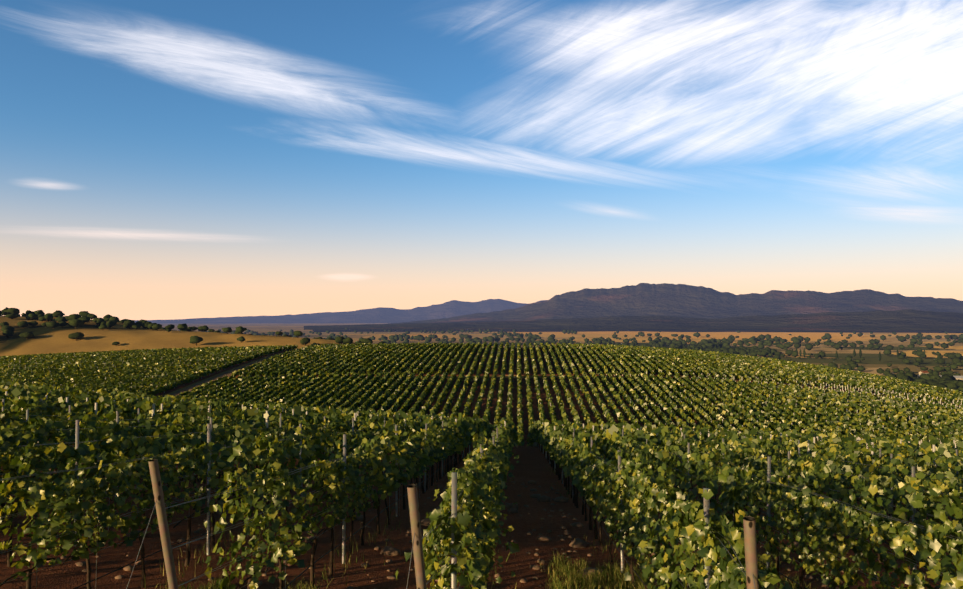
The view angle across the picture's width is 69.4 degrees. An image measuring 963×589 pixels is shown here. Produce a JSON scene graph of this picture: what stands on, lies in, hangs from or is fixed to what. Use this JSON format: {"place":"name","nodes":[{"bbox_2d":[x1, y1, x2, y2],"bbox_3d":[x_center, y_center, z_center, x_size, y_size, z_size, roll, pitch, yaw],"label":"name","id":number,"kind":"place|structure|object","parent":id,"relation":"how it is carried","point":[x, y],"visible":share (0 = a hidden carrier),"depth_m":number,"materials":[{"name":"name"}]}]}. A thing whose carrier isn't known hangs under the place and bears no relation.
{"place":"outdoors","nodes":[
{"label":"outdoors","id":0,"kind":"place"},
{"bbox_2d":[134,299,546,323],"bbox_3d":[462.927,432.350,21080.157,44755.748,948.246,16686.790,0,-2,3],"label":"mountain range","id":1,"kind":"structure","parent":0,"point":[452,308],"depth_m":23385.06,"materials":[{"name":"purple stone"}]},
{"bbox_2d":[149,459,753,520],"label":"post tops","id":2,"kind":"object","parent":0,"point":[745,518],"visible":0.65,"depth_m":5.09,"materials":[{"name":"brown wood"}]},
{"bbox_2d":[0,316,962,588],"bbox_3d":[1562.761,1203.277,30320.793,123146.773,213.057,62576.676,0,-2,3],"label":"ground","id":3,"kind":"structure","parent":0,"point":[522,522],"depth_m":18.83,"materials":[{"name":"brown soil"}]},
{"bbox_2d":[2,346,291,392],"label":"trellis posts","id":4,"kind":"object","parent":3,"relation":"on","point":[121,366],"visible":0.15,"depth_m":257.40,"materials":[{"name":"grey"}]},
{"bbox_2d":[0,345,297,395],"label":"vine foliage","id":5,"kind":"object","parent":4,"relation":"attached to","point":[133,365],"visible":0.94,"depth_m":252.18,"materials":[{"name":"green plant"}]},
{"bbox_2d":[4,315,341,345],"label":"trees","id":6,"kind":"object","parent":3,"relation":"on","point":[129,328],"depth_m":610.99,"materials":[{"name":"green plant"}]},
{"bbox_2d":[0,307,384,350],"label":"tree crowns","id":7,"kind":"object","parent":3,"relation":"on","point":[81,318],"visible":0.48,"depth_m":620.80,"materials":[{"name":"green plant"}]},
{"bbox_2d":[148,459,758,588],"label":"wooden posts","id":8,"kind":"object","parent":3,"relation":"on","point":[750,545],"visible":1,"depth_m":5.14,"materials":[{"name":"brown wood"}]},
{"bbox_2d":[0,456,940,588],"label":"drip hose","id":9,"kind":"object","parent":3,"relation":"on","point":[349,537],"visible":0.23,"depth_m":10.53,"materials":[{"name":"black plastic"}]},
{"bbox_2d":[5,453,938,588],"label":"vine support rods","id":10,"kind":"object","parent":3,"relation":"on","point":[389,518],"visible":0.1,"depth_m":11.37,"materials":[{"name":"grey metal"}]},
{"bbox_2d":[0,466,950,588],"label":"fallen leaves","id":11,"kind":"object","parent":3,"relation":"on","point":[511,508],"visible":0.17,"depth_m":13.65,"materials":[{"name":"plant"}]},
{"bbox_2d":[0,451,953,588],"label":"vine trunks","id":12,"kind":"object","parent":3,"relation":"on","point":[143,579],"visible":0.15,"depth_m":11.69,"materials":[{"name":"brown wood"}]},
{"bbox_2d":[0,451,941,588],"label":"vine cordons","id":13,"kind":"object","parent":12,"relation":"attached to","point":[69,556],"visible":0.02,"depth_m":9.29,"materials":[{"name":"brown wood"}]},
{"bbox_2d":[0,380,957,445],"bbox_3d":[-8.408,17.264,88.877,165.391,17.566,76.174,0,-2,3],"label":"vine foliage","id":14,"kind":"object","parent":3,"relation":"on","point":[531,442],"depth_m":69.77,"materials":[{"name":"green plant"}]},
{"bbox_2d":[1,399,958,588],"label":"trellis posts","id":15,"kind":"object","parent":3,"relation":"on","point":[706,507],"visible":0.42,"depth_m":11.34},
{"bbox_2d":[5,388,956,482],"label":"trellis posts","id":16,"kind":"object","parent":3,"relation":"on","point":[357,414],"visible":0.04,"depth_m":35.06,"materials":[{"name":"grey"}]},
{"bbox_2d":[0,394,962,588],"bbox_3d":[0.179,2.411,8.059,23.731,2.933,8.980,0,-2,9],"label":"vine foliage","id":17,"kind":"object","parent":3,"relation":"on","point":[478,533],"visible":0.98,"depth_m":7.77,"materials":[{"name":"green plant"}]},
{"bbox_2d":[0,382,962,480],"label":"vine foliage","id":18,"kind":"object","parent":3,"relation":"on","point":[603,440],"visible":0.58,"depth_m":34.01,"materials":[{"name":"green plant"}]},
{"bbox_2d":[0,415,962,588],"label":"trellis wires","id":19,"kind":"object","parent":3,"relation":"on","point":[370,502],"visible":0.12,"depth_m":8.03,"materials":[{"name":"grey metal"}]},
{"bbox_2d":[13,459,960,588],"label":"grass tufts","id":20,"kind":"object","parent":3,"relation":"on","point":[600,579],"visible":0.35,"depth_m":10.92,"materials":[{"name":"green plant"}]},
{"bbox_2d":[51,440,962,521],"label":"vine trunks","id":21,"kind":"object","parent":3,"relation":"on","point":[473,449],"visible":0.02,"depth_m":25.01,"materials":[{"name":"brown wood"}]},
{"bbox_2d":[178,341,962,445],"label":"vine foliage","id":22,"kind":"object","parent":3,"relation":"on","point":[312,390],"visible":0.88,"depth_m":206.11,"materials":[{"name":"green plant"}]},
{"bbox_2d":[178,327,962,375],"bbox_3d":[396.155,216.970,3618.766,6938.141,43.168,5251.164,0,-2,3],"label":"trees","id":23,"kind":"object","parent":3,"relation":"on","point":[703,344],"visible":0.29,"depth_m":2555.15,"materials":[{"name":"green plant"}]},
{"bbox_2d":[197,343,952,440],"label":"trellis posts","id":24,"kind":"object","parent":3,"relation":"on","point":[629,393],"visible":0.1,"depth_m":192.27,"materials":[{"name":"grey"}]},
{"bbox_2d":[646,371,961,407],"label":"trellis posts","id":25,"kind":"object","parent":3,"relation":"on","point":[850,390],"visible":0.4,"depth_m":228.26,"materials":[{"name":"white"}]},
{"bbox_2d":[644,371,962,407],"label":"grapevines","id":26,"kind":"object","parent":25,"relation":"attached to","point":[885,392],"visible":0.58,"depth_m":227.42,"materials":[{"name":"green plant"}]},
{"bbox_2d":[761,382,962,423],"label":"trellis posts","id":27,"kind":"object","parent":3,"relation":"on","point":[892,405],"visible":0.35,"depth_m":194.48,"materials":[{"name":"grey"}]},
{"bbox_2d":[760,382,962,435],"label":"vine foliage","id":28,"kind":"object","parent":27,"relation":"attached to","point":[897,408],"visible":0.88,"depth_m":195.36,"materials":[{"name":"green plant"}]},
{"bbox_2d":[916,375,962,379],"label":"building","id":29,"kind":"structure","parent":3,"relation":"on","point":[956,377],"depth_m":1066.22,"materials":[{"name":"grey"}]},
{"bbox_3d":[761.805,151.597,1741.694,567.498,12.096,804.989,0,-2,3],"label":"poplar trunks","id":30,"kind":"structure","parent":3,"relation":"on","visible":0},
{"bbox_2d":[641,343,962,364],"bbox_3d":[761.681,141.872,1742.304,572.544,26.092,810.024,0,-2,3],"label":"trees","id":31,"kind":"object","parent":30,"relation":"attached to","point":[854,353],"visible":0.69,"depth_m":1671.10,"materials":[{"name":"green plant"}]},
{"bbox_3d":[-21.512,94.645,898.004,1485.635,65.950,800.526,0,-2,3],"label":"tree trunks","id":32,"kind":"structure","parent":3,"relation":"on","visible":0},
{"bbox_2d":[885,371,962,391],"bbox_3d":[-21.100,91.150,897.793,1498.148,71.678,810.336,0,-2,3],"label":"valley tree crowns","id":33,"kind":"object","parent":32,"relation":"on","point":[949,381],"visible":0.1,"depth_m":982.86,"materials":[{"name":"green plant"}]},
{"bbox_2d":[0,0,962,319],"label":"sky","id":34,"kind":"structure","parent":0,"point":[160,159],"materials":[{"name":"blue"}]},
{"bbox_2d":[304,309,962,330],"bbox_3d":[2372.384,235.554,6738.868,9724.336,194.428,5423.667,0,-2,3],"label":"mountain foothills","id":35,"kind":"structure","parent":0,"point":[903,320],"depth_m":6539.46,"materials":[{"name":"purple stone"}]},
{"bbox_2d":[388,283,962,323],"bbox_3d":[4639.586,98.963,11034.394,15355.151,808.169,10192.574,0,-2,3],"label":"mountain range","id":36,"kind":"structure","parent":0,"point":[667,299],"depth_m":11092.64,"materials":[{"name":"purple stone"}]}
]}

